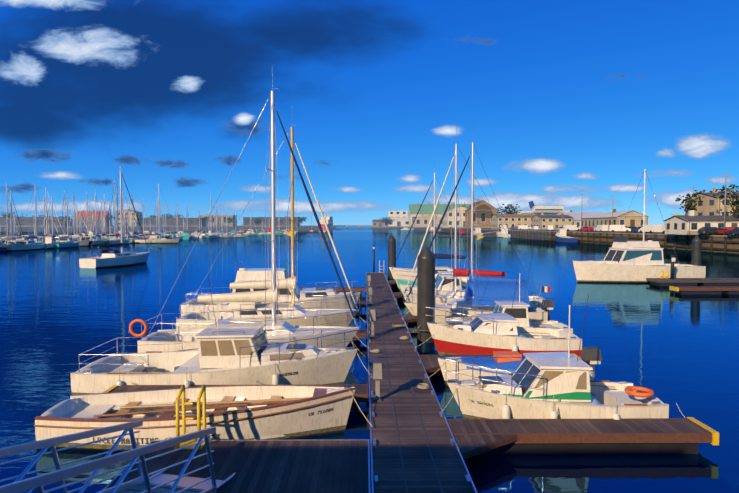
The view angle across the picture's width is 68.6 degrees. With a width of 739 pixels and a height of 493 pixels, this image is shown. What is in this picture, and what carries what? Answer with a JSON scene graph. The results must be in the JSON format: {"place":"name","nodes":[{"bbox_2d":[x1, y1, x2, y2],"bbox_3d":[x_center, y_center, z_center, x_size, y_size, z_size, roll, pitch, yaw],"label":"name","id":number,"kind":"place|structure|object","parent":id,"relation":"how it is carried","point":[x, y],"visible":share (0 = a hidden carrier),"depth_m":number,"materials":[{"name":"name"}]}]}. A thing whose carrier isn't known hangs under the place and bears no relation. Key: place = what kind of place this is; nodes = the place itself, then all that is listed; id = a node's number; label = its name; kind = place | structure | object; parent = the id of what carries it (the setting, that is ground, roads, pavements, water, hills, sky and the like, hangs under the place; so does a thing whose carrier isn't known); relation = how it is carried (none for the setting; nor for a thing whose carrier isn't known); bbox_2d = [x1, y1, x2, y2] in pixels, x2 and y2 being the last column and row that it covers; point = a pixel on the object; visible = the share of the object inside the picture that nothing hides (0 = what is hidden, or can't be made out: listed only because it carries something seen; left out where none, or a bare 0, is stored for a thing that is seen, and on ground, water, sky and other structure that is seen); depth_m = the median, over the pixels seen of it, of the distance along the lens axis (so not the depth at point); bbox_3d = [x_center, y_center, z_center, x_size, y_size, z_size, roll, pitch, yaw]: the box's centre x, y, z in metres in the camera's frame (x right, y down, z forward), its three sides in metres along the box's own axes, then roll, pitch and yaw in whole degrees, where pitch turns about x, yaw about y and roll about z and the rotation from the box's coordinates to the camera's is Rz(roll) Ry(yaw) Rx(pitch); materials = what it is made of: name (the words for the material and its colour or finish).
{"place":"outdoors","nodes":[
{"label":"outdoors","id":0,"kind":"place"},
{"bbox_2d":[1,226,319,230],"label":"quay","id":1,"kind":"structure","parent":0,"point":[238,228],"materials":[{"name":"grey concrete"}]},
{"bbox_2d":[0,216,72,225],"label":"terrace","id":2,"kind":"structure","parent":1,"relation":"on","point":[55,220],"depth_m":516.79,"materials":[{"name":"stone"}]},
{"bbox_2d":[73,210,111,225],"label":"building","id":3,"kind":"structure","parent":1,"relation":"on","point":[100,217],"depth_m":500.37,"materials":[{"name":"tile"}]},
{"bbox_2d":[115,209,142,225],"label":"tall beige house","id":4,"kind":"structure","parent":1,"relation":"on","point":[134,215],"depth_m":499.23,"materials":[{"name":"paint"}]},
{"bbox_2d":[141,217,206,225],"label":"building","id":5,"kind":"structure","parent":1,"relation":"on","point":[191,219],"depth_m":483.27,"materials":[{"name":"stone"}]},
{"bbox_2d":[200,214,236,225],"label":"building","id":6,"kind":"structure","parent":1,"relation":"on","point":[223,221],"depth_m":532.57,"materials":[{"name":"concrete"}]},
{"bbox_2d":[243,216,299,225],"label":"building","id":7,"kind":"structure","parent":1,"relation":"on","point":[282,221],"depth_m":541.56,"materials":[{"name":"stone"}]},
{"bbox_2d":[0,203,566,231],"bbox_3d":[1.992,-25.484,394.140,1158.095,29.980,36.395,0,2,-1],"label":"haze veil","id":8,"kind":"object","parent":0,"point":[254,223],"depth_m":396.48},
{"bbox_2d":[0,226,738,492],"bbox_3d":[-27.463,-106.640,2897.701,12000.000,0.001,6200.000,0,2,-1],"label":"harbour water","id":9,"kind":"structure","parent":0,"point":[60,309],"depth_m":25.63,"materials":[{"name":"blue liquid"}]},
{"bbox_2d":[0,183,18,236],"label":"sailboat","id":10,"kind":"object","parent":9,"relation":"on","point":[7,214],"visible":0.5,"depth_m":126.64,"materials":[{"name":"white metal"}]},
{"bbox_2d":[1,241,21,250],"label":"motorboat","id":11,"kind":"object","parent":9,"relation":"on","point":[7,245],"visible":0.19,"depth_m":101.12,"materials":[{"name":"clear plastic"}]},
{"bbox_2d":[0,190,24,240],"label":"sailboat","id":12,"kind":"object","parent":9,"relation":"on","point":[11,237],"visible":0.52,"depth_m":102.60,"materials":[{"name":"white metal"}]},
{"bbox_2d":[9,240,42,250],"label":"motorboat","id":13,"kind":"object","parent":9,"relation":"on","point":[27,245],"visible":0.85,"depth_m":103.37,"materials":[{"name":"blue plastic"}]},
{"bbox_2d":[20,184,49,248],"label":"sailboat","id":14,"kind":"object","parent":9,"relation":"on","point":[35,237],"visible":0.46,"depth_m":109.25,"materials":[{"name":"white plastic"}]},
{"bbox_2d":[37,197,51,236],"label":"sailboat","id":15,"kind":"object","parent":9,"relation":"on","point":[44,220],"visible":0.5,"depth_m":123.74,"materials":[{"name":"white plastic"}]},
{"bbox_2d":[27,188,63,236],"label":"sailboat","id":16,"kind":"object","parent":9,"relation":"on","point":[46,216],"visible":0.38,"depth_m":138.17,"materials":[{"name":"white"}]},
{"bbox_2d":[40,197,61,242],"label":"sailboat","id":17,"kind":"object","parent":9,"relation":"on","point":[52,227],"visible":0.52,"depth_m":122.44,"materials":[{"name":"grey metal"}]},
{"bbox_2d":[45,237,59,248],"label":"motorboat","id":18,"kind":"object","parent":9,"relation":"on","point":[51,240],"visible":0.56,"depth_m":112.01,"materials":[{"name":"white plastic"}]},
{"bbox_2d":[59,190,71,237],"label":"sailboat","id":19,"kind":"object","parent":9,"relation":"on","point":[65,224],"visible":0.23,"depth_m":144.85,"materials":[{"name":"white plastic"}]},
{"bbox_2d":[54,198,79,247],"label":"sailboat","id":20,"kind":"object","parent":9,"relation":"on","point":[65,244],"visible":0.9,"depth_m":116.52,"materials":[{"name":"blue plastic"}]},
{"bbox_2d":[59,233,89,245],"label":"motorboat","id":21,"kind":"object","parent":9,"relation":"on","point":[84,243],"visible":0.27,"depth_m":124.46,"materials":[{"name":"white plastic"}]},
{"bbox_2d":[68,191,80,238],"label":"sailboat","id":22,"kind":"object","parent":9,"relation":"on","point":[73,215],"visible":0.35,"depth_m":147.31,"materials":[{"name":"white plastic"}]},
{"bbox_2d":[64,206,92,245],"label":"sailboat","id":23,"kind":"object","parent":9,"relation":"on","point":[90,242],"visible":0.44,"depth_m":126.17,"materials":[{"name":"white plastic"}]},
{"bbox_2d":[83,189,93,239],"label":"sailboat","id":24,"kind":"object","parent":9,"relation":"on","point":[87,206],"visible":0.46,"depth_m":136.80,"materials":[{"name":"white plastic"}]},
{"bbox_2d":[90,187,106,244],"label":"sailboat","id":25,"kind":"object","parent":9,"relation":"on","point":[96,241],"visible":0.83,"depth_m":131.90,"materials":[{"name":"metal"}]},
{"bbox_2d":[99,194,110,237],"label":"sailboat","id":26,"kind":"object","parent":9,"relation":"on","point":[104,218],"visible":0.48,"depth_m":164.63,"materials":[{"name":"white plastic"}]},
{"bbox_2d":[79,164,149,267],"bbox_3d":[-29.544,-3.870,64.182,3.324,12.955,10.040,1,2,17],"label":"sloop under way","id":27,"kind":"object","parent":9,"relation":"on","point":[116,258],"visible":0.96,"depth_m":62.94,"materials":[{"name":"white plastic"}]},
{"bbox_2d":[106,180,123,243],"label":"sailboat","id":28,"kind":"object","parent":9,"relation":"on","point":[115,235],"visible":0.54,"depth_m":136.15,"materials":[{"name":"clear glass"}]},
{"bbox_2d":[109,187,132,243],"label":"sailboat","id":29,"kind":"object","parent":9,"relation":"on","point":[119,241],"visible":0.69,"depth_m":136.81,"materials":[{"name":"plastic"}]},
{"bbox_2d":[126,193,140,240],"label":"sailboat","id":30,"kind":"object","parent":9,"relation":"on","point":[133,239],"visible":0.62,"depth_m":150.07,"materials":[{"name":"white plastic"}]},
{"bbox_2d":[135,184,179,242],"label":"sailboat","id":31,"kind":"object","parent":9,"relation":"on","point":[158,240],"visible":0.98,"depth_m":145.56,"materials":[{"name":"white plastic"}]},
{"bbox_2d":[34,384,354,450],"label":"wooden rowing boat","id":32,"kind":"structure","parent":9,"relation":"in","point":[262,412],"depth_m":11.88,"materials":[{"name":"white wood"}]},
{"bbox_2d":[206,198,217,237],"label":"sailboat","id":33,"kind":"object","parent":9,"relation":"on","point":[211,236],"visible":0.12,"depth_m":202.48,"materials":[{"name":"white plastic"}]},
{"bbox_2d":[70,273,358,394],"bbox_3d":[-4.174,2.614,15.544,7.755,3.631,2.919,0,2,0],"label":"motorboat","id":34,"kind":"object","parent":9,"relation":"on","point":[236,354],"visible":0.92,"depth_m":14.88,"materials":[{"name":"white plastic"}]},
{"bbox_2d":[210,205,234,237],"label":"sailboat","id":35,"kind":"object","parent":9,"relation":"on","point":[222,235],"depth_m":209.15,"materials":[{"name":"white plastic"}]},
{"bbox_2d":[102,384,367,411],"bbox_3d":[-3.379,3.997,13.940,6.690,0.669,0.900,0,2,-1],"label":"finger","id":36,"kind":"object","parent":9,"relation":"on","point":[361,393],"visible":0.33,"depth_m":14.06},
{"bbox_2d":[226,210,246,237],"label":"sailboat","id":37,"kind":"object","parent":9,"relation":"on","point":[236,235],"depth_m":214.83,"materials":[{"name":"white plastic"}]},
{"bbox_2d":[103,439,370,492],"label":"landing platform","id":38,"kind":"structure","parent":9,"relation":"on","point":[306,466],"depth_m":9.54,"materials":[{"name":"brown wood"}]},
{"bbox_2d":[0,420,235,492],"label":"gangway","id":39,"kind":"object","parent":38,"relation":"on","point":[157,482],"visible":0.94,"depth_m":7.18,"materials":[{"name":"grey metal"}]},
{"bbox_2d":[175,384,205,449],"bbox_3d":[-3.431,3.736,10.429,0.500,2.082,0.425,0,2,-1],"label":"safety ladder","id":40,"kind":"object","parent":38,"relation":"on","point":[198,403],"visible":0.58,"depth_m":10.46,"materials":[{"name":"yellow metal"}]},
{"bbox_2d":[129,65,359,352],"bbox_3d":[-4.203,-1.008,19.156,7.754,10.692,2.724,0,2,-1],"label":"sailboat","id":41,"kind":"object","parent":9,"relation":"on","point":[171,341],"visible":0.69,"depth_m":19.10,"materials":[{"name":"white plastic"}]},
{"bbox_2d":[176,125,359,328],"bbox_3d":[-4.235,-0.918,23.330,7.640,10.192,2.624,0,2,-1],"label":"sailboat","id":42,"kind":"object","parent":9,"relation":"on","point":[289,311],"visible":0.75,"depth_m":23.23,"materials":[{"name":"white plastic"}]},
{"bbox_2d":[181,250,360,315],"bbox_3d":[-4.732,2.048,27.153,8.656,3.871,3.301,0,2,-1],"label":"flybridge cruiser","id":43,"kind":"object","parent":9,"relation":"on","point":[306,294],"visible":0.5,"depth_m":26.39,"materials":[{"name":"white plastic"}]},
{"bbox_2d":[319,213,332,230],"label":"red ship","id":44,"kind":"object","parent":9,"relation":"on","point":[329,225],"depth_m":513.54,"materials":[{"name":"grey"}]},
{"bbox_2d":[298,287,365,294],"bbox_3d":[-3.297,3.118,36.825,6.090,0.669,0.900,0,2,-1],"label":"finger","id":45,"kind":"object","parent":9,"relation":"on","point":[360,289],"visible":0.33,"depth_m":36.42},
{"bbox_2d":[348,329,366,344],"bbox_3d":[-3.652,3.701,21.632,7.090,0.669,0.900,0,2,-1],"label":"finger","id":46,"kind":"object","parent":9,"relation":"on","point":[363,332],"visible":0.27,"depth_m":21.30},
{"bbox_2d":[355,302,365,311],"bbox_3d":[-3.728,3.394,29.626,7.090,0.669,0.900,0,2,-1],"label":"finger","id":47,"kind":"object","parent":9,"relation":"on","point":[362,304],"visible":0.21,"depth_m":29.23},
{"bbox_2d":[372,219,387,226],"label":"dark shed","id":48,"kind":"structure","parent":9,"relation":"on","point":[376,223],"depth_m":898.97,"materials":[{"name":"stone"}]},
{"bbox_2d":[385,235,395,278],"bbox_3d":[1.912,1.400,48.197,1.165,4.850,0.990,0,2,-1],"label":"pile","id":49,"kind":"object","parent":9,"relation":"in","point":[391,250],"visible":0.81,"depth_m":47.88,"materials":[{"name":"grey metal"}]},
{"bbox_2d":[387,217,408,226],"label":"white shed","id":50,"kind":"structure","parent":9,"relation":"on","point":[405,221],"depth_m":1036.41,"materials":[{"name":"grey"}]},
{"bbox_2d":[393,292,404,300],"bbox_3d":[4.777,3.247,33.464,6.608,0.669,1.781,0,2,-1],"label":"finger","id":51,"kind":"object","parent":9,"relation":"on","point":[399,296],"visible":0.15,"depth_m":33.52},
{"bbox_2d":[389,264,416,279],"bbox_3d":[4.403,2.223,45.751,5.500,2.094,2.223,0,2,-1],"label":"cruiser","id":52,"kind":"object","parent":9,"relation":"on","point":[404,269],"visible":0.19,"depth_m":45.51,"materials":[{"name":"white plastic"}]},
{"bbox_2d":[402,314,416,325],"bbox_3d":[4.856,3.565,25.170,6.608,0.669,1.781,0,2,-1],"label":"finger","id":53,"kind":"object","parent":9,"relation":"on","point":[410,319],"visible":0.15,"depth_m":25.15},
{"bbox_2d":[365,272,477,492],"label":"pontoon","id":54,"kind":"object","parent":9,"relation":"on","point":[414,448],"visible":0.96,"depth_m":11.69,"materials":[{"name":"brown wood"}]},
{"bbox_2d":[368,286,372,304],"bbox_3d":[0.043,2.625,28.911,0.260,0.984,0.340,0,2,-1],"label":"pedestal","id":55,"kind":"object","parent":54,"relation":"on","point":[370,290],"visible":0.98,"depth_m":28.80,"materials":[{"name":"grey plastic"}]},
{"bbox_2d":[369,307,375,336],"bbox_3d":[0.121,2.888,20.716,0.260,1.086,0.340,0,2,-1],"label":"pedestal","id":56,"kind":"object","parent":54,"relation":"on","point":[372,316],"visible":1,"depth_m":20.56,"materials":[{"name":"grey plastic"}]},
{"bbox_2d":[372,358,382,401],"bbox_3d":[0.194,3.233,13.074,0.260,0.984,0.340,0,2,-1],"label":"pedestal","id":57,"kind":"object","parent":54,"relation":"on","point":[377,369],"visible":1,"depth_m":12.99,"materials":[{"name":"grey plastic"}]},
{"bbox_2d":[89,308,684,426],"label":"mooring lines","id":58,"kind":"object","parent":54,"relation":"on","point":[378,350],"visible":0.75,"depth_m":15.03,"materials":[{"name":"fabric"}]},
{"bbox_2d":[408,246,434,342],"bbox_3d":[2.182,2.410,21.918,1.205,4.850,0.990,0,2,-1],"label":"pile","id":59,"kind":"object","parent":9,"relation":"in","point":[425,277],"visible":0.73,"depth_m":21.61,"materials":[{"name":"grey metal"}]},
{"bbox_2d":[393,266,468,290],"bbox_3d":[4.718,2.484,38.958,6.000,2.094,2.323,0,2,-1],"label":"cruiser","id":60,"kind":"object","parent":9,"relation":"on","point":[437,269],"visible":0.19,"depth_m":38.42,"materials":[{"name":"white plastic"}]},
{"bbox_2d":[396,271,466,291],"bbox_3d":[4.500,2.650,35.560,5.500,2.022,2.223,0,2,-1],"label":"boat","id":61,"kind":"object","parent":9,"relation":"on","point":[411,282],"visible":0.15,"depth_m":35.33,"materials":[{"name":"white plastic"}]},
{"bbox_2d":[399,274,465,302],"bbox_3d":[4.532,2.741,32.261,5.500,2.094,2.223,0,2,-1],"label":"cruiser","id":62,"kind":"object","parent":9,"relation":"on","point":[443,283],"visible":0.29,"depth_m":31.49,"materials":[{"name":"white plastic"}]},
{"bbox_2d":[391,173,476,277],"bbox_3d":[5.184,-1.607,42.408,7.000,10.105,2.413,0,2,-1],"label":"sloop","id":63,"kind":"object","parent":9,"relation":"on","point":[436,255],"visible":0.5,"depth_m":42.38,"materials":[{"name":"white plastic"}]},
{"bbox_2d":[438,227,500,236],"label":"pontoon","id":64,"kind":"object","parent":9,"relation":"on","point":[465,235],"depth_m":225.78,"materials":[{"name":"concrete"}]},
{"bbox_2d":[403,127,542,308],"bbox_3d":[5.563,-1.179,28.818,7.500,10.292,2.612,0,2,-1],"label":"sailboat","id":65,"kind":"object","parent":9,"relation":"on","point":[457,272],"visible":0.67,"depth_m":28.80,"materials":[{"name":"white plastic"}]},
{"bbox_2d":[404,142,553,322],"bbox_3d":[5.161,-0.830,25.425,7.110,9.855,2.424,0,2,-1],"label":"sailboat","id":66,"kind":"object","parent":9,"relation":"on","point":[482,292],"visible":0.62,"depth_m":25.20,"materials":[{"name":"blue fabric"}]},
{"bbox_2d":[420,354,581,374],"bbox_3d":[4.185,3.884,16.869,5.108,0.669,1.781,0,2,-1],"label":"finger","id":67,"kind":"object","parent":9,"relation":"on","point":[431,364],"visible":0.17,"depth_m":16.93},
{"bbox_2d":[496,224,509,236],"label":"boat","id":68,"kind":"object","parent":9,"relation":"on","point":[501,233],"depth_m":217.65,"materials":[{"name":"clear plastic"}]},
{"bbox_2d":[426,274,581,356],"bbox_3d":[4.628,2.597,19.254,5.256,3.381,2.408,0,2,-1],"label":"motorboat","id":69,"kind":"object","parent":9,"relation":"on","point":[485,334],"visible":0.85,"depth_m":18.68,"materials":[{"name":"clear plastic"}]},
{"bbox_2d":[445,264,572,332],"bbox_3d":[5.501,2.436,22.051,4.956,3.488,2.072,0,2,-1],"label":"boat","id":70,"kind":"object","parent":9,"relation":"on","point":[519,309],"visible":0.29,"depth_m":21.74,"materials":[{"name":"white plastic"}]},
{"bbox_2d":[438,347,601,386],"bbox_3d":[4.354,3.636,15.781,4.730,1.370,1.839,0,2,-1],"label":"boat","id":71,"kind":"object","parent":9,"relation":"on","point":[591,356],"visible":0.31,"depth_m":15.50,"materials":[{"name":"plastic"}]},
{"bbox_2d":[517,201,565,214],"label":"white ferry","id":72,"kind":"object","parent":9,"relation":"on","point":[551,210],"depth_m":1079.87,"materials":[{"name":"grey"}]},
{"bbox_2d":[445,294,668,419],"bbox_3d":[4.263,2.815,12.856,4.906,3.436,2.253,0,2,-1],"label":"boat","id":73,"kind":"object","parent":9,"relation":"in","point":[536,385],"visible":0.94,"depth_m":12.33,"materials":[{"name":"white plastic"}]},
{"bbox_2d":[555,229,577,242],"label":"boat","id":74,"kind":"object","parent":9,"relation":"on","point":[560,235],"visible":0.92,"depth_m":154.68,"materials":[{"name":"clear plastic"}]},
{"bbox_2d":[447,417,718,458],"bbox_3d":[4.391,4.111,10.975,5.408,0.669,1.781,0,2,-1],"label":"finger","id":75,"kind":"object","parent":9,"relation":"on","point":[607,436],"visible":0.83,"depth_m":11.06},
{"bbox_2d":[573,232,705,282],"bbox_3d":[22.293,0.893,45.684,11.355,4.756,3.621,0,2,-11],"label":"sports cruiser","id":76,"kind":"object","parent":9,"relation":"on","point":[624,261],"visible":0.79,"depth_m":44.46,"materials":[{"name":"white plastic"}]},
{"bbox_2d":[618,169,679,264],"bbox_3d":[23.968,-1.944,47.278,6.622,9.604,0.140,0,2,-1],"label":"bare mast","id":77,"kind":"object","parent":76,"relation":"on","point":[644,172],"visible":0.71,"depth_m":47.21,"materials":[{"name":"silver metal"}]},
{"bbox_2d":[646,278,738,285],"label":"pontoon","id":78,"kind":"object","parent":9,"relation":"on","point":[697,281],"visible":0.9,"depth_m":42.03,"materials":[{"name":"brown wood"}]},
{"bbox_2d":[661,255,675,278],"bbox_3d":[23.674,1.627,42.951,1.031,1.900,0.304,0,2,11],"label":"pedestal","id":79,"kind":"object","parent":78,"relation":"on","point":[671,268],"visible":1,"depth_m":42.84,"materials":[{"name":"black metal"}]},
{"bbox_2d":[691,235,701,265],"bbox_3d":[27.979,1.471,46.346,0.990,4.850,0.990,0,2,-1],"label":"pile","id":80,"kind":"object","parent":9,"relation":"in","point":[696,250],"visible":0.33,"depth_m":46.03,"materials":[{"name":"grey metal"}]},
{"bbox_2d":[669,286,738,294],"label":"finger","id":81,"kind":"object","parent":9,"relation":"on","point":[683,290],"visible":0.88,"depth_m":36.81},
{"bbox_2d":[0,0,738,225],"label":"sky","id":82,"kind":"structure","parent":0,"point":[568,104],"materials":[{"name":"blue"}]},
{"bbox_2d":[379,217,394,224],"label":"tree","id":83,"kind":"object","parent":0,"point":[388,220],"depth_m":795.70,"materials":[{"name":"green plant"}]},
{"bbox_2d":[388,210,406,216],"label":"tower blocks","id":84,"kind":"structure","parent":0,"point":[394,213],"depth_m":1877.36,"materials":[{"name":"stone"}]},
{"bbox_2d":[402,227,738,252],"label":"quay","id":85,"kind":"structure","parent":0,"point":[721,243],"depth_m":124.97,"materials":[{"name":"stone"}]},
{"bbox_2d":[413,214,441,226],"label":"beige shed","id":86,"kind":"object","parent":85,"relation":"on","point":[425,218],"depth_m":578.67,"materials":[{"name":"grey"}]},
{"bbox_2d":[408,202,469,226],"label":"green warehouse roof","id":87,"kind":"structure","parent":85,"relation":"on","point":[426,208],"depth_m":739.87,"materials":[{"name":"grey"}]},
{"bbox_2d":[442,206,467,227],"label":"building","id":88,"kind":"structure","parent":85,"relation":"on","point":[461,211],"depth_m":403.56,"materials":[{"name":"grey"}]},
{"bbox_2d":[465,199,497,227],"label":"arched hall","id":89,"kind":"object","parent":85,"relation":"on","point":[483,209],"depth_m":386.05,"materials":[{"name":"stone"}]},
{"bbox_2d":[497,204,521,213],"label":"tree","id":90,"kind":"object","parent":85,"relation":"on","point":[509,210],"depth_m":335.99,"materials":[{"name":"green plant"}]},
{"bbox_2d":[491,212,538,228],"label":"beige row houses","id":91,"kind":"structure","parent":85,"relation":"on","point":[514,219],"depth_m":280.02,"materials":[{"name":"grey"}]},
{"bbox_2d":[532,213,572,229],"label":"beige row houses","id":92,"kind":"structure","parent":85,"relation":"on","point":[542,221],"depth_m":230.47,"materials":[{"name":"stone"}]},
{"bbox_2d":[563,225,579,230],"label":"van","id":93,"kind":"object","parent":85,"relation":"on","point":[571,227],"visible":0.75,"depth_m":166.00,"materials":[{"name":"white metal"}]},
{"bbox_2d":[594,225,607,231],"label":"van","id":94,"kind":"object","parent":85,"relation":"on","point":[600,228],"visible":1,"depth_m":144.25,"materials":[{"name":"white metal"}]},
{"bbox_2d":[582,209,648,230],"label":"building","id":95,"kind":"structure","parent":85,"relation":"on","point":[633,219],"depth_m":168.15,"materials":[{"name":"grey"}]},
{"bbox_2d":[609,225,630,231],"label":"van","id":96,"kind":"object","parent":85,"relation":"on","point":[613,228],"visible":1,"depth_m":137.14,"materials":[{"name":"white metal"}]},
{"bbox_2d":[638,225,654,232],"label":"truck","id":97,"kind":"object","parent":85,"relation":"on","point":[650,228],"visible":0.75,"depth_m":120.68,"materials":[{"name":"white metal"}]},
{"bbox_2d":[581,173,738,234],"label":"utility poles","id":98,"kind":"object","parent":85,"relation":"on","point":[693,187],"visible":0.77,"depth_m":99.09,"materials":[{"name":"wood"}]},
{"bbox_2d":[655,225,664,233],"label":"van","id":99,"kind":"object","parent":85,"relation":"on","point":[659,229],"visible":0.4,"depth_m":114.90,"materials":[{"name":"white metal"}]},
{"bbox_2d":[675,190,712,210],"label":"pine tree","id":100,"kind":"object","parent":85,"relation":"on","point":[689,202],"visible":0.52,"depth_m":118.68,"materials":[{"name":"green plant"}]},
{"bbox_2d":[664,210,738,234],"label":"white office","id":101,"kind":"structure","parent":85,"relation":"on","point":[690,224],"depth_m":100.88,"materials":[{"name":"paint"}]},
{"bbox_2d":[698,227,722,234],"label":"car","id":102,"kind":"object","parent":85,"relation":"on","point":[706,230],"visible":0.81,"depth_m":97.43,"materials":[{"name":"grey metal"}]},
{"bbox_2d":[685,188,738,215],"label":"building","id":103,"kind":"structure","parent":85,"relation":"on","point":[709,204],"depth_m":113.88,"materials":[{"name":"paint"}]},
{"bbox_2d":[713,184,738,217],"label":"pine tree","id":104,"kind":"object","parent":85,"relation":"on","point":[733,202],"visible":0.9,"depth_m":101.78,"materials":[{"name":"green plant"}]},
{"bbox_2d":[717,227,736,234],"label":"car","id":105,"kind":"object","parent":85,"relation":"on","point":[723,230],"visible":0.77,"depth_m":94.87,"materials":[{"name":"red metal"}]},
{"bbox_2d":[727,227,738,235],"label":"car","id":106,"kind":"object","parent":85,"relation":"on","point":[733,231],"visible":1,"depth_m":91.09,"materials":[{"name":"grey metal"}]},
{"bbox_2d":[555,210,597,227],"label":"building","id":107,"kind":"structure","parent":0,"point":[576,216],"depth_m":243.94,"materials":[{"name":"grey"}]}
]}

